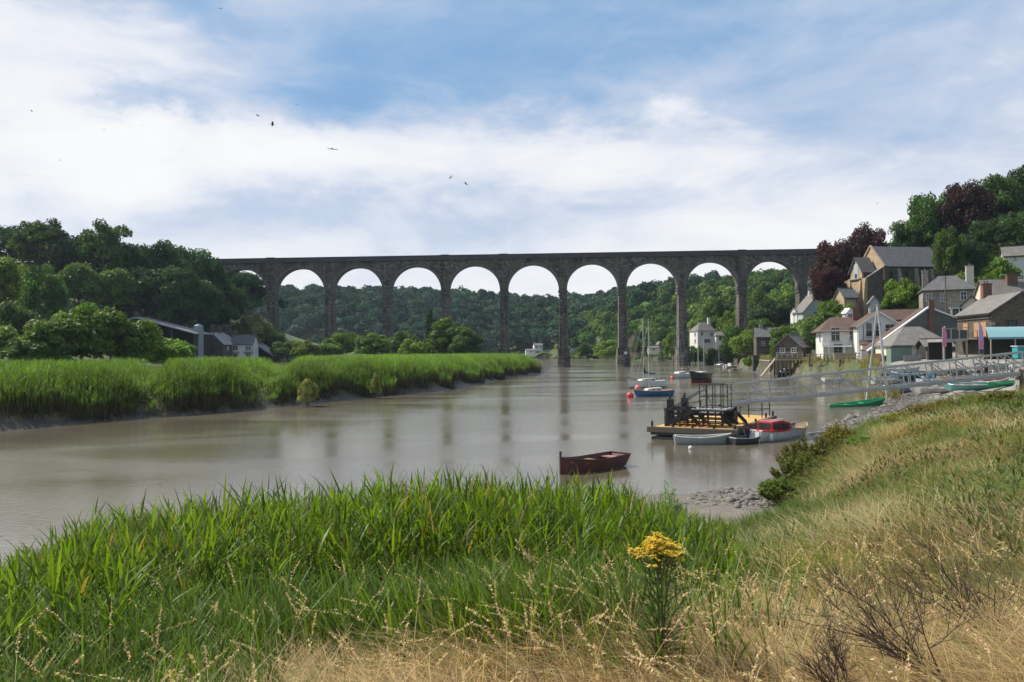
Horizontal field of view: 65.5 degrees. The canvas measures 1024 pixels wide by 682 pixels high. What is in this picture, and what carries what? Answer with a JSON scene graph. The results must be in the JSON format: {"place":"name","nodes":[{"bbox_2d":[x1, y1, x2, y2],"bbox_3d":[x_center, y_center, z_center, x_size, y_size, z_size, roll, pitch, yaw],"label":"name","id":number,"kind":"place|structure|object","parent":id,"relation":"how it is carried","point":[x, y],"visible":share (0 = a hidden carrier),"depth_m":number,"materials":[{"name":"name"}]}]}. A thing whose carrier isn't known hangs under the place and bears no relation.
{"place":"outdoors","nodes":[
{"label":"outdoors","id":0,"kind":"place"},
{"bbox_2d":[0,359,878,578],"bbox_3d":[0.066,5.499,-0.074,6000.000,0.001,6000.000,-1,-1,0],"label":"river","id":1,"kind":"structure","parent":0,"point":[533,425],"depth_m":47.37,"materials":[{"name":"brown liquid"}]},
{"bbox_2d":[559,451,630,474],"bbox_3d":[3.707,5.493,36.996,4.280,1.125,1.545,0,-1,-43],"label":"rowing boat","id":2,"kind":"object","parent":1,"relation":"on","point":[607,460],"visible":0.96,"depth_m":36.36,"materials":[{"name":"red wood"}]},
{"bbox_2d":[627,318,667,387],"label":"sailing boat","id":3,"kind":"object","parent":1,"relation":"on","point":[639,382],"visible":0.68,"depth_m":115.32,"materials":[{"name":"white paint"}]},
{"bbox_2d":[633,319,674,395],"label":"sailing boat","id":4,"kind":"object","parent":1,"relation":"on","point":[655,391],"visible":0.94,"depth_m":94.97,"materials":[{"name":"blue paint"}]},
{"bbox_2d":[673,433,731,444],"bbox_3d":[11.109,5.758,46.424,3.319,0.794,1.310,-1,-1,6],"label":"dinghy","id":5,"kind":"object","parent":1,"relation":"on","point":[710,439],"visible":0.84,"depth_m":46.03,"materials":[{"name":"grey paint"}]},
{"bbox_2d":[647,383,776,439],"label":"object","id":6,"kind":"object","parent":1,"relation":"on","point":[688,419],"visible":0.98,"depth_m":49.26,"materials":[{"name":"black paint"}]},
{"bbox_2d":[743,417,795,441],"bbox_3d":[15.746,5.375,48.131,4.273,1.456,1.745,0,-1,-40],"label":"cabin boat","id":7,"kind":"object","parent":1,"relation":"on","point":[768,430],"visible":0.87,"depth_m":47.44,"materials":[{"name":"white paint"}]},
{"bbox_2d":[0,242,1023,681],"bbox_3d":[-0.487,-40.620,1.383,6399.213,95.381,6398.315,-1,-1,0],"label":"ground","id":8,"kind":"structure","parent":0,"point":[16,420],"depth_m":65.21,"materials":[{"name":"brown soil"}]},
{"bbox_2d":[0,256,30,303],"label":"tree","id":9,"kind":"object","parent":8,"relation":"on","point":[10,271],"visible":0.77,"depth_m":199.42,"materials":[{"name":"green plant"}]},
{"bbox_2d":[0,228,38,262],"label":"tree","id":10,"kind":"object","parent":8,"relation":"on","point":[12,254],"visible":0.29,"depth_m":250.57,"materials":[{"name":"green plant"}]},
{"bbox_2d":[0,300,39,358],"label":"bush","id":11,"kind":"object","parent":8,"relation":"on","point":[16,315],"visible":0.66,"depth_m":174.51,"materials":[{"name":"green plant"}]},
{"bbox_2d":[0,337,72,362],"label":"bush","id":12,"kind":"object","parent":8,"relation":"on","point":[24,347],"visible":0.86,"depth_m":126.19,"materials":[{"name":"green plant"}]},
{"bbox_2d":[5,217,70,274],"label":"tree","id":13,"kind":"object","parent":8,"relation":"on","point":[54,233],"visible":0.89,"depth_m":244.51,"materials":[{"name":"green plant"}]},
{"bbox_2d":[17,262,68,321],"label":"tree","id":14,"kind":"object","parent":8,"relation":"on","point":[35,288],"visible":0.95,"depth_m":188.17,"materials":[{"name":"green plant"}]},
{"bbox_2d":[9,317,92,355],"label":"bush","id":15,"kind":"object","parent":8,"relation":"on","point":[56,335],"visible":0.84,"depth_m":129.36,"materials":[{"name":"green plant"}]},
{"bbox_2d":[52,239,101,272],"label":"tree","id":16,"kind":"object","parent":8,"relation":"on","point":[70,250],"visible":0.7,"depth_m":246.39,"materials":[{"name":"green plant"}]},
{"bbox_2d":[56,261,106,305],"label":"tree","id":17,"kind":"object","parent":8,"relation":"on","point":[78,276],"visible":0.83,"depth_m":222.97,"materials":[{"name":"green plant"}]},
{"bbox_2d":[41,301,122,359],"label":"bush","id":18,"kind":"object","parent":8,"relation":"on","point":[78,313],"visible":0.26,"depth_m":133.91,"materials":[{"name":"green plant"}]},
{"bbox_2d":[77,218,135,306],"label":"tree","id":19,"kind":"object","parent":8,"relation":"on","point":[103,241],"visible":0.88,"depth_m":241.74,"materials":[{"name":"green plant"}]},
{"bbox_2d":[72,305,144,359],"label":"bush","id":20,"kind":"object","parent":8,"relation":"on","point":[113,322],"visible":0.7,"depth_m":134.79,"materials":[{"name":"green plant"}]},
{"bbox_2d":[80,267,142,308],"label":"tree","id":21,"kind":"object","parent":8,"relation":"on","point":[118,280],"visible":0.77,"depth_m":230.04,"materials":[{"name":"green plant"}]},
{"bbox_2d":[106,318,165,369],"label":"bush","id":22,"kind":"object","parent":8,"relation":"on","point":[152,340],"visible":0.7,"depth_m":140.21,"materials":[{"name":"green plant"}]},
{"bbox_2d":[0,224,288,319],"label":"slope wood","id":23,"kind":"object","parent":8,"relation":"on","point":[236,280],"visible":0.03,"depth_m":305.51,"materials":[{"name":"green plant"}]},
{"bbox_2d":[117,265,173,317],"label":"tree","id":24,"kind":"object","parent":8,"relation":"on","point":[148,281],"visible":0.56,"depth_m":234.23,"materials":[{"name":"green plant"}]},
{"bbox_2d":[127,239,182,319],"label":"tree","id":25,"kind":"object","parent":8,"relation":"on","point":[156,257],"visible":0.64,"depth_m":246.77,"materials":[{"name":"green plant"}]},
{"bbox_2d":[142,338,191,363],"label":"bush","id":26,"kind":"object","parent":8,"relation":"on","point":[177,347],"visible":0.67,"depth_m":148.00,"materials":[{"name":"green plant"}]},
{"bbox_2d":[129,317,212,362],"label":"barn","id":27,"kind":"structure","parent":8,"relation":"on","point":[180,332],"depth_m":235.74,"materials":[{"name":"grey metal"}]},
{"bbox_2d":[147,265,206,325],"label":"tree","id":28,"kind":"object","parent":8,"relation":"on","point":[178,282],"visible":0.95,"depth_m":236.25,"materials":[{"name":"green plant"}]},
{"bbox_2d":[168,245,216,327],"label":"tree","id":29,"kind":"object","parent":8,"relation":"on","point":[197,261],"visible":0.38,"depth_m":253.32,"materials":[{"name":"green plant"}]},
{"bbox_2d":[174,279,226,324],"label":"tree","id":30,"kind":"object","parent":8,"relation":"on","point":[206,308],"visible":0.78,"depth_m":242.70,"materials":[{"name":"green plant"}]},
{"bbox_2d":[191,299,241,334],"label":"tree","id":31,"kind":"object","parent":8,"relation":"on","point":[228,311],"visible":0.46,"depth_m":258.13,"materials":[{"name":"green plant"}]},
{"bbox_2d":[202,257,232,330],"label":"tree","id":32,"kind":"object","parent":8,"relation":"on","point":[217,276],"visible":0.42,"depth_m":260.49,"materials":[{"name":"green plant"}]},
{"bbox_2d":[210,324,233,357],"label":"house","id":33,"kind":"structure","parent":8,"relation":"on","point":[222,344],"depth_m":242.99,"materials":[{"name":"stone"}]},
{"bbox_2d":[221,283,248,333],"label":"tree","id":34,"kind":"object","parent":8,"relation":"on","point":[236,299],"visible":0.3,"depth_m":266.56,"materials":[{"name":"green plant"}]},
{"bbox_2d":[231,328,258,361],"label":"house","id":35,"kind":"structure","parent":8,"relation":"on","point":[246,345],"depth_m":248.50,"materials":[{"name":"paint"}]},
{"bbox_2d":[233,314,274,342],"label":"tree","id":36,"kind":"object","parent":8,"relation":"on","point":[248,323],"visible":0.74,"depth_m":265.63,"materials":[{"name":"green plant"}]},
{"bbox_2d":[0,352,543,420],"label":"reed bed","id":37,"kind":"object","parent":8,"relation":"on","point":[224,367],"visible":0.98,"depth_m":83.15,"materials":[{"name":"green plant"}]},
{"bbox_2d":[269,340,299,361],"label":"bush","id":38,"kind":"object","parent":8,"relation":"on","point":[283,350],"visible":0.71,"depth_m":258.33,"materials":[{"name":"green plant"}]},
{"bbox_2d":[289,340,322,356],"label":"bush","id":39,"kind":"object","parent":8,"relation":"on","point":[307,347],"visible":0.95,"depth_m":234.83,"materials":[{"name":"green plant"}]},
{"bbox_2d":[297,379,319,405],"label":"bush","id":40,"kind":"object","parent":8,"relation":"on","point":[308,392],"visible":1,"depth_m":83.36,"materials":[{"name":"green plant"}]},
{"bbox_2d":[331,332,358,353],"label":"bush","id":41,"kind":"object","parent":8,"relation":"on","point":[346,340],"visible":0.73,"depth_m":259.48,"materials":[{"name":"green plant"}]},
{"bbox_2d":[353,332,391,354],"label":"bush","id":42,"kind":"object","parent":8,"relation":"on","point":[370,343],"visible":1,"depth_m":243.40,"materials":[{"name":"green plant"}]},
{"bbox_2d":[0,456,773,657],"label":"reed bed","id":43,"kind":"object","parent":8,"relation":"on","point":[388,523],"visible":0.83,"depth_m":9.15,"materials":[{"name":"green plant"}]},
{"bbox_2d":[0,531,884,681],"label":"green grass","id":44,"kind":"structure","parent":8,"relation":"on","point":[224,621],"depth_m":6.42,"materials":[{"name":"green plant"}]},
{"bbox_2d":[425,316,474,353],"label":"tree","id":45,"kind":"object","parent":8,"relation":"on","point":[443,333],"visible":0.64,"depth_m":236.24,"materials":[{"name":"green plant"}]},
{"bbox_2d":[448,329,484,353],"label":"bush","id":46,"kind":"object","parent":8,"relation":"on","point":[468,340],"visible":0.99,"depth_m":225.19,"materials":[{"name":"green plant"}]},
{"bbox_2d":[248,270,720,349],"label":"distant wood","id":47,"kind":"object","parent":8,"relation":"on","point":[480,310],"visible":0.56,"depth_m":654.72,"materials":[{"name":"green plant"}]},
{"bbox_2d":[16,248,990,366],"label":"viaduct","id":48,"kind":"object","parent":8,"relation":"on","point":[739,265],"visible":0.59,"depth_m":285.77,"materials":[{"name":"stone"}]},
{"bbox_2d":[0,484,1023,681],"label":"dry grass","id":49,"kind":"structure","parent":8,"relation":"on","point":[989,637],"depth_m":5.80,"materials":[{"name":"beige plant"}]},
{"bbox_2d":[0,462,1023,681],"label":"seed heads","id":50,"kind":"object","parent":8,"relation":"on","point":[791,676],"visible":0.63,"depth_m":5.75,"materials":[{"name":"beige plant"}]},
{"bbox_2d":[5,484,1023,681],"bbox_3d":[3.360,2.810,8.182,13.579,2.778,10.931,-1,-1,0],"label":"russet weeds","id":51,"kind":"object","parent":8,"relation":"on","point":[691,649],"visible":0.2,"depth_m":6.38,"materials":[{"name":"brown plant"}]},
{"bbox_2d":[32,533,1023,681],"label":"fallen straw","id":52,"kind":"object","parent":8,"relation":"on","point":[786,652],"visible":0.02,"depth_m":6.06,"materials":[{"name":"beige plant"}]},
{"bbox_2d":[181,380,972,509],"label":"shore stones","id":53,"kind":"object","parent":8,"relation":"on","point":[746,496],"visible":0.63,"depth_m":31.24,"materials":[{"name":"grey stone"}]},
{"bbox_2d":[592,339,617,360],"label":"bush","id":54,"kind":"object","parent":8,"relation":"on","point":[607,348],"visible":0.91,"depth_m":416.76,"materials":[{"name":"green plant"}]},
{"bbox_2d":[619,531,696,672],"bbox_3d":[1.079,1.871,5.667,0.571,1.019,0.532,0,-1,-28],"label":"ragwort","id":55,"kind":"object","parent":8,"relation":"on","point":[653,545],"visible":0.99,"depth_m":5.67,"materials":[{"name":"green plant"}]},
{"bbox_2d":[689,316,716,353],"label":"house","id":56,"kind":"structure","parent":8,"relation":"on","point":[707,330],"depth_m":300.43,"materials":[{"name":"paint"}]},
{"bbox_2d":[721,325,742,363],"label":"tree","id":57,"kind":"object","parent":8,"relation":"on","point":[731,331],"visible":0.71,"depth_m":268.36,"materials":[{"name":"green plant"}]},
{"bbox_2d":[729,329,753,356],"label":"bush","id":58,"kind":"object","parent":8,"relation":"on","point":[744,340],"visible":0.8,"depth_m":225.09,"materials":[{"name":"green plant"}]},
{"bbox_2d":[617,457,884,606],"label":"green grass","id":59,"kind":"structure","parent":8,"relation":"on","point":[784,508],"depth_m":15.22,"materials":[{"name":"green plant"}]},
{"bbox_2d":[752,323,779,354],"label":"house","id":60,"kind":"structure","parent":8,"relation":"on","point":[761,337],"depth_m":212.48,"materials":[{"name":"stone"}]},
{"bbox_2d":[748,297,790,322],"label":"tree","id":61,"kind":"object","parent":8,"relation":"on","point":[777,309],"visible":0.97,"depth_m":296.01,"materials":[{"name":"green plant"}]},
{"bbox_2d":[761,352,802,377],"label":"jetty","id":62,"kind":"object","parent":8,"relation":"on","point":[777,359],"visible":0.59,"depth_m":150.41,"materials":[{"name":"wood"}]},
{"bbox_2d":[756,474,811,502],"bbox_3d":[9.450,5.047,27.432,2.280,0.961,2.338,-1,-1,0],"label":"bramble","id":63,"kind":"object","parent":8,"relation":"on","point":[770,489],"visible":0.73,"depth_m":27.13,"materials":[{"name":"green plant"}]},
{"bbox_2d":[552,236,1023,347],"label":"hillside wood","id":64,"kind":"object","parent":8,"relation":"on","point":[658,310],"visible":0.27,"depth_m":511.05,"materials":[{"name":"green plant"}]},
{"bbox_2d":[773,334,812,374],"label":"boathouse","id":65,"kind":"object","parent":8,"relation":"on","point":[788,344],"visible":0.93,"depth_m":158.29,"materials":[{"name":"stone"}]},
{"bbox_2d":[769,451,829,482],"bbox_3d":[10.864,4.785,29.437,2.458,1.461,2.611,-1,-1,0],"label":"bramble","id":66,"kind":"object","parent":8,"relation":"on","point":[789,467],"visible":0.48,"depth_m":29.21,"materials":[{"name":"green plant"}]},
{"bbox_2d":[791,289,819,322],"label":"house","id":67,"kind":"structure","parent":8,"relation":"on","point":[807,306],"depth_m":261.06,"materials":[{"name":"stone"}]},
{"bbox_2d":[774,434,853,464],"bbox_3d":[12.432,4.521,31.936,3.914,1.693,3.846,-1,-1,0],"label":"bramble","id":68,"kind":"object","parent":8,"relation":"on","point":[817,449],"visible":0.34,"depth_m":31.75,"materials":[{"name":"green plant"}]},
{"bbox_2d":[800,309,836,337],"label":"tree","id":69,"kind":"object","parent":8,"relation":"on","point":[815,322],"visible":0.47,"depth_m":176.37,"materials":[{"name":"green plant"}]},
{"bbox_2d":[780,595,866,681],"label":"dead shrub","id":70,"kind":"object","parent":8,"relation":"on","point":[835,650],"visible":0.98,"depth_m":4.67,"materials":[{"name":"brown plant"}]},
{"bbox_2d":[750,353,903,399],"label":"quay weeds","id":71,"kind":"object","parent":8,"relation":"on","point":[864,362],"visible":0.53,"depth_m":112.10,"materials":[{"name":"green plant"}]},
{"bbox_2d":[811,262,848,302],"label":"tree","id":72,"kind":"object","parent":8,"relation":"on","point":[824,282],"visible":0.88,"depth_m":186.38,"materials":[{"name":"purple plant"}]},
{"bbox_2d":[643,384,1023,599],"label":"bank grass","id":73,"kind":"structure","parent":8,"relation":"on","point":[930,472],"depth_m":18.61,"materials":[{"name":"green plant"}]},
{"bbox_2d":[808,238,860,289],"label":"tree","id":74,"kind":"object","parent":8,"relation":"on","point":[839,255],"visible":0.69,"depth_m":197.51,"materials":[{"name":"purple plant"}]},
{"bbox_2d":[811,305,859,358],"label":"house","id":75,"kind":"structure","parent":8,"relation":"on","point":[834,335],"depth_m":145.72,"materials":[{"name":"white paint"}]},
{"bbox_2d":[822,422,857,447],"bbox_3d":[14.868,4.245,35.915,1.920,1.305,1.785,-1,-1,0],"label":"bramble","id":76,"kind":"object","parent":8,"relation":"on","point":[836,431],"visible":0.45,"depth_m":35.71,"materials":[{"name":"green plant"}]},
{"bbox_2d":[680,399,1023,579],"bbox_3d":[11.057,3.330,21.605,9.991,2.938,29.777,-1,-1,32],"label":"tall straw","id":77,"kind":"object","parent":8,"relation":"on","point":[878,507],"visible":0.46,"depth_m":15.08,"materials":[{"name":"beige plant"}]},
{"bbox_2d":[845,221,886,256],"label":"tree","id":78,"kind":"object","parent":8,"relation":"on","point":[863,238],"visible":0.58,"depth_m":204.26,"materials":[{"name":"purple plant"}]},
{"bbox_2d":[849,311,898,357],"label":"house","id":79,"kind":"structure","parent":8,"relation":"on","point":[863,329],"depth_m":138.40,"materials":[{"name":"white paint"}]},
{"bbox_2d":[865,304,888,399],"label":"sheer legs","id":80,"kind":"object","parent":8,"relation":"on","point":[872,348],"visible":0.75,"depth_m":83.81,"materials":[{"name":"metal"}]},
{"bbox_2d":[752,531,1002,680],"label":"dead shrub","id":81,"kind":"object","parent":8,"relation":"on","point":[872,635],"visible":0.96,"depth_m":4.93,"materials":[{"name":"brown plant"}]},
{"bbox_2d":[845,245,943,317],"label":"chapel","id":82,"kind":"structure","parent":8,"relation":"on","point":[873,271],"depth_m":185.80,"materials":[{"name":"stone"}]},
{"bbox_2d":[886,346,913,362],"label":"garden shed","id":83,"kind":"structure","parent":8,"relation":"on","point":[895,353],"depth_m":107.93,"materials":[{"name":"green paint"}]},
{"bbox_2d":[881,277,921,308],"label":"tree","id":84,"kind":"object","parent":8,"relation":"on","point":[905,291],"visible":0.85,"depth_m":166.79,"materials":[{"name":"green plant"}]},
{"bbox_2d":[874,327,941,355],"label":"house","id":85,"kind":"structure","parent":8,"relation":"on","point":[906,336],"depth_m":114.28,"materials":[{"name":"stone"}]},
{"bbox_2d":[860,300,957,360],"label":"house","id":86,"kind":"structure","parent":8,"relation":"on","point":[931,318],"depth_m":127.04,"materials":[{"name":"grey tile"}]},
{"bbox_2d":[887,220,934,246],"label":"tree","id":87,"kind":"object","parent":8,"relation":"on","point":[900,236],"visible":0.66,"depth_m":210.42,"materials":[{"name":"green plant"}]},
{"bbox_2d":[905,191,952,248],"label":"tree","id":88,"kind":"object","parent":8,"relation":"on","point":[923,211],"visible":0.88,"depth_m":206.17,"materials":[{"name":"green plant"}]},
{"bbox_2d":[863,519,1023,635],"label":"dead shrub","id":89,"kind":"object","parent":8,"relation":"on","point":[953,579],"visible":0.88,"depth_m":6.10,"materials":[{"name":"brown plant"}]},
{"bbox_2d":[917,264,975,315],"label":"house","id":90,"kind":"structure","parent":8,"relation":"on","point":[959,291],"depth_m":152.95,"materials":[{"name":"stone"}]},
{"bbox_2d":[927,327,967,359],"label":"balcony deck","id":91,"kind":"structure","parent":8,"relation":"on","point":[934,349],"depth_m":96.37,"materials":[{"name":"grey wood"}]},
{"bbox_2d":[931,226,967,275],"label":"tree","id":92,"kind":"object","parent":8,"relation":"on","point":[949,248],"visible":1,"depth_m":164.46,"materials":[{"name":"green plant"}]},
{"bbox_2d":[935,179,997,235],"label":"tree","id":93,"kind":"object","parent":8,"relation":"on","point":[972,201],"visible":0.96,"depth_m":199.92,"materials":[{"name":"purple plant"}]},
{"bbox_2d":[943,381,995,390],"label":"rowing boat","id":94,"kind":"object","parent":8,"relation":"on","point":[963,386],"visible":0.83,"depth_m":70.12,"materials":[{"name":"teal paint"}]},
{"bbox_2d":[950,239,990,274],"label":"tree","id":95,"kind":"object","parent":8,"relation":"on","point":[976,251],"visible":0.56,"depth_m":169.93,"materials":[{"name":"green plant"}]},
{"bbox_2d":[953,281,1023,354],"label":"pub","id":96,"kind":"structure","parent":8,"relation":"on","point":[987,309],"depth_m":109.47,"materials":[{"name":"stone"}]},
{"bbox_2d":[962,218,1016,256],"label":"tree","id":97,"kind":"object","parent":8,"relation":"on","point":[980,230],"visible":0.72,"depth_m":174.36,"materials":[{"name":"green plant"}]},
{"bbox_2d":[973,274,1023,299],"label":"house","id":98,"kind":"structure","parent":8,"relation":"on","point":[1008,283],"depth_m":135.53,"materials":[{"name":"stone"}]},
{"bbox_2d":[974,256,1022,286],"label":"tree","id":99,"kind":"object","parent":8,"relation":"on","point":[998,267],"visible":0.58,"depth_m":158.51,"materials":[{"name":"green plant"}]},
{"bbox_2d":[980,172,1023,246],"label":"tree","id":100,"kind":"object","parent":8,"relation":"on","point":[1008,190],"visible":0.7,"depth_m":203.01,"materials":[{"name":"green plant"}]},
{"bbox_2d":[983,327,1023,359],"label":"awning","id":101,"kind":"object","parent":8,"relation":"on","point":[1000,340],"visible":0.94,"depth_m":94.84,"materials":[{"name":"teal fabric"}]},
{"bbox_2d":[988,211,1023,246],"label":"tree","id":102,"kind":"object","parent":8,"relation":"on","point":[1011,226],"visible":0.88,"depth_m":170.75,"materials":[{"name":"green plant"}]},
{"bbox_2d":[999,245,1023,277],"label":"house","id":103,"kind":"structure","parent":8,"relation":"on","point":[1014,255],"depth_m":165.57,"materials":[{"name":"paint"}]},
{"bbox_2d":[1015,376,1019,390],"bbox_3d":[30.957,2.892,45.649,2.900,1.968,3.300,-1,-1,8],"label":"gangway abutment","id":104,"kind":"object","parent":8,"relation":"on","point":[1017,380],"visible":0.21,"depth_m":47.00,"materials":[{"name":"grey concrete"}]},
{"bbox_2d":[725,351,1023,406],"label":"gangway","id":105,"kind":"object","parent":104,"relation":"on","point":[933,381],"visible":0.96,"depth_m":47.76,"materials":[{"name":"metal"}]},
{"bbox_2d":[0,0,1023,301],"label":"sky","id":106,"kind":"structure","parent":0,"point":[568,126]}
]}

